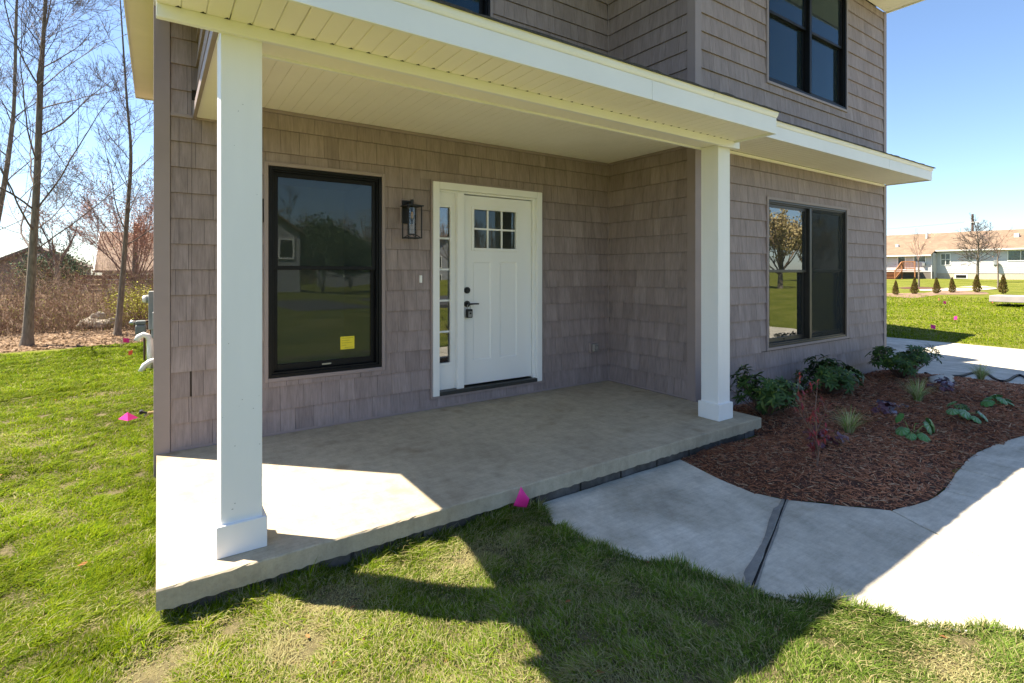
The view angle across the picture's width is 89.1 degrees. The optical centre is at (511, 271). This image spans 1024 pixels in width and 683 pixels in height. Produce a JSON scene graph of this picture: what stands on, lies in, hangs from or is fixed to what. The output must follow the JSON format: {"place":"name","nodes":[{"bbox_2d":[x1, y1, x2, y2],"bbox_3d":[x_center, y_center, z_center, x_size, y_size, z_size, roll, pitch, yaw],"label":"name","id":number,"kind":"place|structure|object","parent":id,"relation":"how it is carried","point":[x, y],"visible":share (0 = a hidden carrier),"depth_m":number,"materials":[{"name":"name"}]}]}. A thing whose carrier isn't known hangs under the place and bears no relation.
{"place":"outdoors","nodes":[
{"label":"outdoors","id":0,"kind":"place"},
{"bbox_2d":[0,215,153,337],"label":"thicket","id":1,"kind":"object","parent":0,"point":[49,310],"depth_m":15.47,"materials":[{"name":"brown plant"}]},
{"bbox_2d":[0,341,155,513],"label":"lawn grass","id":2,"kind":"structure","parent":0,"point":[62,381],"depth_m":5.44,"materials":[{"name":"green plant"}]},
{"bbox_2d":[119,412,137,420],"bbox_3d":[-3.929,1.530,5.307,0.175,0.175,0.078,0,0,-21],"label":"marker flag","id":3,"kind":"object","parent":2,"relation":"on","point":[127,416],"visible":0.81,"depth_m":5.31,"materials":[{"name":"pink plastic"}]},
{"bbox_2d":[0,279,1023,564],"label":"ground","id":4,"kind":"structure","parent":0,"point":[1014,287],"depth_m":17.77,"materials":[{"name":"green plant"}]},
{"bbox_2d":[0,247,93,293],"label":"house","id":5,"kind":"structure","parent":4,"relation":"on","point":[3,260],"depth_m":37.16,"materials":[{"name":"brown"}]},
{"bbox_2d":[0,0,97,229],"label":"bare tree","id":6,"kind":"object","parent":4,"relation":"on","point":[8,155],"visible":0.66,"depth_m":14.03,"materials":[{"name":"brown plant"}]},
{"bbox_2d":[3,244,94,294],"bbox_3d":[-29.201,0.073,33.348,4.883,3.722,4.899,0,0,-44],"label":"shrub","id":7,"kind":"object","parent":4,"relation":"on","point":[69,259],"visible":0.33,"depth_m":32.63,"materials":[{"name":"plant"}]},
{"bbox_2d":[15,207,83,298],"bbox_3d":[-26.530,-1.054,30.049,3.010,5.716,4.636,0,0,-34],"label":"bare tree","id":8,"kind":"object","parent":4,"relation":"on","point":[56,257],"visible":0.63,"depth_m":29.82,"materials":[{"name":"brown plant"}]},
{"bbox_2d":[0,324,149,352],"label":"leaf litter","id":9,"kind":"object","parent":4,"relation":"on","point":[56,344],"visible":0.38,"depth_m":12.36,"materials":[{"name":"brown plant"}]},
{"bbox_2d":[94,319,112,327],"bbox_3d":[-11.673,1.493,14.835,0.432,0.239,0.358,0,0,-18],"label":"rubble stone","id":10,"kind":"object","parent":9,"relation":"on","point":[99,326],"visible":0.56,"depth_m":14.72,"materials":[{"name":"beige stone"}]},
{"bbox_2d":[0,0,153,346],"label":"bare tree","id":11,"kind":"object","parent":4,"relation":"on","point":[27,337],"visible":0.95,"depth_m":11.36,"materials":[{"name":"brown plant"}]},
{"bbox_2d":[16,145,153,313],"bbox_3d":[-14.727,-1.499,19.990,5.784,6.453,5.896,0,0,24],"label":"budding tree","id":12,"kind":"object","parent":4,"relation":"on","point":[137,230],"visible":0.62,"depth_m":19.22,"materials":[{"name":"brown plant"}]},
{"bbox_2d":[76,318,100,328],"bbox_3d":[-12.019,1.463,14.810,0.638,0.342,0.485,0,0,-34],"label":"rubble stone","id":13,"kind":"object","parent":4,"relation":"on","point":[91,326],"visible":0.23,"depth_m":14.65,"materials":[{"name":"beige stone"}]},
{"bbox_2d":[90,311,105,318],"bbox_3d":[-11.952,1.270,14.986,0.386,0.235,0.317,0,0,-34],"label":"rubble stone","id":14,"kind":"object","parent":13,"relation":"on","point":[102,313],"visible":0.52,"depth_m":14.95,"materials":[{"name":"grey stone"}]},
{"bbox_2d":[31,0,153,335],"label":"bare tree","id":15,"kind":"object","parent":4,"relation":"on","point":[119,315],"visible":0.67,"depth_m":13.05,"materials":[{"name":"brown plant"}]},
{"bbox_2d":[75,274,153,303],"bbox_3d":[-19.635,1.008,26.662,4.260,1.780,0.150,0,0,-34],"label":"wooden fence","id":16,"kind":"object","parent":4,"relation":"on","point":[88,276],"visible":0.1,"depth_m":26.07,"materials":[{"name":"brown wood"}]},
{"bbox_2d":[91,274,151,325],"bbox_3d":[-10.790,0.939,14.999,1.943,1.700,1.896,0,0,37],"label":"forsythia bush","id":17,"kind":"object","parent":4,"relation":"on","point":[141,304],"visible":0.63,"depth_m":14.81,"materials":[{"name":"yellow plant"}]},
{"bbox_2d":[93,231,153,296],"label":"house","id":18,"kind":"structure","parent":4,"relation":"on","point":[107,259],"depth_m":33.69,"materials":[{"name":"grey"}]},
{"bbox_2d":[129,320,150,360],"bbox_3d":[-6.465,1.246,9.063,0.246,0.804,0.284,0,0,14],"label":"gas meter","id":19,"kind":"object","parent":4,"relation":"on","point":[140,326],"visible":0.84,"depth_m":8.99,"materials":[{"name":"silver metal"}]},
{"bbox_2d":[0,389,1020,673],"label":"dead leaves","id":20,"kind":"object","parent":4,"relation":"on","point":[444,661],"visible":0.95,"depth_m":2.22,"materials":[{"name":"brown plant"}]},
{"bbox_2d":[0,386,1023,682],"bbox_3d":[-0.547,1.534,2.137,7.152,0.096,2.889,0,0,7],"label":"lawn grass","id":21,"kind":"structure","parent":4,"relation":"on","point":[132,636],"depth_m":2.31,"materials":[{"name":"green plant"}]},
{"bbox_2d":[513,486,528,509],"bbox_3d":[0.060,1.482,3.299,0.086,0.232,0.056,0,0,-34],"label":"marker flag","id":22,"kind":"object","parent":21,"relation":"on","point":[522,499],"visible":0.98,"depth_m":3.29,"materials":[{"name":"pink plastic"}]},
{"bbox_2d":[123,0,935,615],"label":"house","id":23,"kind":"structure","parent":4,"relation":"on","point":[675,210],"depth_m":4.96,"materials":[{"name":"grey wood"}]},
{"bbox_2d":[134,332,153,371],"bbox_3d":[-5.934,1.306,8.420,0.404,0.625,0.263,0,0,44],"label":"drain pipe","id":24,"kind":"object","parent":23,"relation":"attached to","point":[149,362],"visible":0.84,"depth_m":8.51,"materials":[{"name":"white plastic"}]},
{"bbox_2d":[139,409,153,416],"bbox_3d":[-3.337,1.301,4.764,0.131,0.073,0.070,0,0,-34],"label":"hose bib","id":25,"kind":"object","parent":23,"relation":"attached to","point":[141,411],"visible":0.89,"depth_m":4.75,"materials":[{"name":"gold metal"}]},
{"bbox_2d":[142,291,153,364],"bbox_3d":[-6.072,0.993,8.709,0.198,1.310,0.500,0,0,-34],"label":"electric meter","id":26,"kind":"object","parent":23,"relation":"attached to","point":[149,298],"visible":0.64,"depth_m":8.71,"materials":[{"name":"white plastic"}]},
{"bbox_2d":[264,161,384,382],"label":"window","id":27,"kind":"structure","parent":23,"relation":"in","point":[304,338],"depth_m":6.90,"materials":[{"name":"black glass"}]},
{"bbox_2d":[400,199,423,238],"bbox_3d":[-0.975,-0.507,5.013,0.170,0.386,0.227,0,0,-34],"label":"wall lantern","id":28,"kind":"object","parent":23,"relation":"attached to","point":[406,212],"depth_m":5.00,"materials":[{"name":"black metal"}]},
{"bbox_2d":[442,0,492,16],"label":"window","id":29,"kind":"structure","parent":23,"relation":"in","point":[485,7],"depth_m":6.85,"materials":[{"name":"black glass"}]},
{"bbox_2d":[466,305,472,317],"bbox_3d":[-0.450,0.412,5.499,0.070,0.161,0.050,0,0,-34],"label":"lockbox","id":30,"kind":"object","parent":23,"relation":"hanging from","point":[469,313],"visible":1,"depth_m":5.48,"materials":[{"name":"black metal"}]},
{"bbox_2d":[464,195,530,384],"bbox_3d":[-0.147,0.199,5.751,0.906,2.018,0.110,0,0,-34],"label":"door","id":31,"kind":"structure","parent":23,"relation":"in","point":[497,282],"depth_m":5.76,"materials":[{"name":"paint"}]},
{"bbox_2d":[589,342,598,352],"bbox_3d":[1.029,0.948,6.476,0.140,0.130,0.072,0,0,-34],"label":"outlet cover","id":32,"kind":"object","parent":23,"relation":"attached to","point":[593,346],"visible":1,"depth_m":6.45,"materials":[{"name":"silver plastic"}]},
{"bbox_2d":[765,196,847,350],"bbox_3d":[3.966,0.029,7.007,2.135,1.891,0.130,0,0,-34],"label":"window","id":33,"kind":"structure","parent":23,"relation":"in","point":[806,272],"depth_m":6.96,"materials":[{"name":"black glass"}]},
{"bbox_2d":[765,0,847,112],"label":"window","id":34,"kind":"structure","parent":23,"relation":"in","point":[806,45],"depth_m":6.99,"materials":[{"name":"black glass"}]},
{"bbox_2d":[542,436,1023,636],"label":"walkway","id":35,"kind":"structure","parent":4,"relation":"on","point":[954,550],"depth_m":3.08,"materials":[{"name":"concrete"}]},
{"bbox_2d":[681,370,1023,510],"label":"bark mulch","id":36,"kind":"object","parent":4,"relation":"on","point":[898,390],"visible":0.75,"depth_m":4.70,"materials":[{"name":"brown wood"}]},
{"bbox_2d":[730,364,803,415],"bbox_3d":[2.622,1.242,5.392,0.765,0.539,0.761,0,0,-34],"label":"rhododendron","id":37,"kind":"object","parent":36,"relation":"on","point":[771,395],"visible":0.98,"depth_m":5.24,"materials":[{"name":"green plant"}]},
{"bbox_2d":[793,372,834,465],"bbox_3d":[2.334,1.127,3.987,0.599,0.787,0.254,0,0,-42],"label":"red sapling","id":38,"kind":"object","parent":36,"relation":"on","point":[816,441],"visible":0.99,"depth_m":3.97,"materials":[{"name":"red plant"}]},
{"bbox_2d":[802,425,848,447],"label":"coral bells","id":39,"kind":"object","parent":36,"relation":"on","point":[840,436],"visible":0.66,"depth_m":4.39,"materials":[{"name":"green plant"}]},
{"bbox_2d":[793,354,864,394],"bbox_3d":[3.852,1.281,6.303,0.954,0.490,0.785,0,0,-34],"label":"rhododendron","id":40,"kind":"object","parent":36,"relation":"on","point":[832,376],"visible":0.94,"depth_m":6.16,"materials":[{"name":"green plant"}]},
{"bbox_2d":[827,406,872,433],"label":"ornamental grass","id":41,"kind":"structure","parent":36,"relation":"on","point":[849,426],"depth_m":4.79,"materials":[{"name":"green plant"}]},
{"bbox_2d":[871,399,908,413],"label":"coral bells","id":42,"kind":"object","parent":36,"relation":"on","point":[884,407],"visible":1,"depth_m":5.43,"materials":[{"name":"purple plant"}]},
{"bbox_2d":[865,344,943,377],"bbox_3d":[5.475,1.247,7.250,1.268,0.543,0.836,0,0,-34],"label":"rhododendron","id":43,"kind":"object","parent":36,"relation":"on","point":[907,361],"visible":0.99,"depth_m":6.97,"materials":[{"name":"green plant"}]},
{"bbox_2d":[895,412,934,441],"bbox_3d":[3.699,1.409,4.758,0.475,0.217,0.284,0,0,-34],"label":"broad leaf plant","id":44,"kind":"object","parent":36,"relation":"on","point":[928,425],"visible":1,"depth_m":4.70,"materials":[{"name":"green plant"}]},
{"bbox_2d":[896,377,939,401],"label":"ornamental grass","id":45,"kind":"object","parent":36,"relation":"on","point":[917,394],"depth_m":5.92,"materials":[{"name":"green plant"}]},
{"bbox_2d":[927,374,954,383],"bbox_3d":[5.860,1.466,7.093,0.567,0.101,0.280,0,0,-34],"label":"rock","id":46,"kind":"object","parent":36,"relation":"on","point":[931,379],"visible":0.57,"depth_m":7.03,"materials":[{"name":"grey stone"}]},
{"bbox_2d":[927,376,959,390],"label":"coral bells","id":47,"kind":"object","parent":36,"relation":"on","point":[946,383],"visible":1,"depth_m":6.46,"materials":[{"name":"purple plant"}]},
{"bbox_2d":[946,401,987,423],"bbox_3d":[4.541,1.421,5.242,0.429,0.181,0.302,0,0,-18],"label":"broad leaf plant","id":48,"kind":"object","parent":36,"relation":"on","point":[963,410],"visible":0.95,"depth_m":5.18,"materials":[{"name":"green plant"}]},
{"bbox_2d":[965,362,1001,379],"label":"ornamental grass","id":49,"kind":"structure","parent":36,"relation":"on","point":[978,372],"depth_m":7.12,"materials":[{"name":"green plant"}]},
{"bbox_2d":[980,394,1013,406],"bbox_3d":[5.423,1.455,5.823,0.487,0.137,0.209,0,0,-13],"label":"broad leaf plant","id":50,"kind":"object","parent":36,"relation":"on","point":[985,402],"visible":0.96,"depth_m":5.77,"materials":[{"name":"green plant"}]},
{"bbox_2d":[887,261,920,278],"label":"wooden deck","id":51,"kind":"structure","parent":4,"relation":"on","point":[893,275],"depth_m":57.29,"materials":[{"name":"brown wood"}]},
{"bbox_2d":[887,293,935,297],"bbox_3d":[20.751,1.232,27.233,4.086,0.139,2.470,0,0,-34],"label":"soil strip","id":52,"kind":"object","parent":4,"relation":"on","point":[910,294],"visible":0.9,"depth_m":26.48,"materials":[{"name":"brown soil"}]},
{"bbox_2d":[892,280,899,294],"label":"arborvitae","id":53,"kind":"object","parent":52,"relation":"on","point":[895,290],"visible":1,"depth_m":26.96,"materials":[{"name":"green plant"}]},
{"bbox_2d":[909,277,918,293],"bbox_3d":[20.894,0.764,27.018,0.409,0.959,0.390,0,0,-19],"label":"arborvitae","id":54,"kind":"object","parent":52,"relation":"on","point":[914,286],"visible":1,"depth_m":26.95,"materials":[{"name":"green plant"}]},
{"bbox_2d":[932,277,941,292],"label":"arborvitae","id":55,"kind":"object","parent":52,"relation":"on","point":[936,287],"visible":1,"depth_m":27.48,"materials":[{"name":"green plant"}]},
{"bbox_2d":[900,287,945,288],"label":"sidewalk","id":56,"kind":"structure","parent":4,"relation":"on","point":[920,288],"depth_m":33.36,"materials":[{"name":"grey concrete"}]},
{"bbox_2d":[907,229,933,286],"bbox_3d":[26.511,-0.798,33.998,1.547,4.020,1.252,0,0,11],"label":"young tree","id":57,"kind":"object","parent":56,"relation":"on","point":[919,254],"visible":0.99,"depth_m":33.95,"materials":[{"name":"brown plant"}]},
{"bbox_2d":[887,229,1023,279],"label":"ranch house","id":58,"kind":"structure","parent":4,"relation":"on","point":[939,258],"depth_m":56.81,"materials":[{"name":"white wood"}]},
{"bbox_2d":[940,253,950,264],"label":"window","id":59,"kind":"structure","parent":58,"relation":"in","point":[945,259],"depth_m":56.88,"materials":[{"name":"white glass"}]},
{"bbox_2d":[954,274,967,278],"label":"basement window","id":60,"kind":"structure","parent":58,"relation":"in","point":[954,274],"depth_m":55.71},
{"bbox_2d":[1007,250,1023,260],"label":"window","id":61,"kind":"structure","parent":58,"relation":"in","point":[1010,253],"depth_m":52.54,"materials":[{"name":"white glass"}]},
{"bbox_2d":[919,286,996,290],"bbox_3d":[29.152,1.095,33.424,11.031,0.121,2.993,0,0,-34],"label":"sand strip","id":62,"kind":"object","parent":4,"relation":"on","point":[961,289],"visible":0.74,"depth_m":32.32,"materials":[{"name":"beige sand"}]},
{"bbox_2d":[928,291,988,294],"bbox_3d":[23.647,1.156,27.815,5.634,0.083,2.589,0,0,-34],"label":"soil strip","id":63,"kind":"object","parent":4,"relation":"on","point":[955,293],"visible":0.85,"depth_m":27.46,"materials":[{"name":"brown soil"}]},
{"bbox_2d":[948,277,955,292],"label":"arborvitae","id":64,"kind":"object","parent":63,"relation":"on","point":[952,286],"visible":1,"depth_m":27.96,"materials":[{"name":"green plant"}]},
{"bbox_2d":[972,274,982,291],"bbox_3d":[25.069,0.668,28.010,0.434,1.065,0.454,0,0,28],"label":"arborvitae","id":65,"kind":"object","parent":63,"relation":"on","point":[976,283],"visible":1,"depth_m":27.96,"materials":[{"name":"green plant"}]},
{"bbox_2d":[965,214,980,230],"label":"utility pole","id":66,"kind":"object","parent":4,"relation":"on","point":[972,228],"visible":0.33,"depth_m":80.79,"materials":[{"name":"brown wood"}]},
{"bbox_2d":[952,213,1000,275],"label":"young tree","id":67,"kind":"object","parent":4,"relation":"on","point":[982,237],"visible":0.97,"depth_m":44.95,"materials":[{"name":"brown plant"}]},
{"bbox_2d":[980,227,1013,288],"bbox_3d":[30.980,-0.830,33.063,1.340,4.057,1.778,0,0,10],"label":"young tree","id":68,"kind":"object","parent":4,"relation":"on","point":[997,253],"visible":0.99,"depth_m":33.01,"materials":[{"name":"brown plant"}]},
{"bbox_2d":[997,275,1008,293],"bbox_3d":[25.519,0.685,27.013,0.454,1.065,0.469,0,0,43],"label":"arborvitae","id":69,"kind":"object","parent":4,"relation":"on","point":[1002,286],"visible":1,"depth_m":26.94,"materials":[{"name":"green plant"}]},
{"bbox_2d":[989,295,1023,302],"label":"raised slab","id":70,"kind":"structure","parent":4,"relation":"on","point":[1008,298],"depth_m":20.79,"materials":[{"name":"white concrete"}]},
{"bbox_2d":[0,0,1023,274],"label":"sky","id":71,"kind":"structure","parent":0,"point":[955,68],"materials":[{"name":"blue"}]},
{"bbox_2d":[887,294,1023,347],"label":"lawn grass","id":72,"kind":"structure","parent":0,"point":[961,308],"depth_m":18.30,"materials":[{"name":"green plant"}]},
{"bbox_2d":[887,337,1023,383],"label":"driveway","id":73,"kind":"structure","parent":0,"point":[1009,362],"depth_m":11.30,"materials":[{"name":"concrete"}]},
{"bbox_2d":[924,371,1023,381],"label":"garden hose","id":74,"kind":"object","parent":73,"relation":"on","point":[994,378],"visible":0.66,"depth_m":8.05,"materials":[{"name":"black rubber"}]}
]}

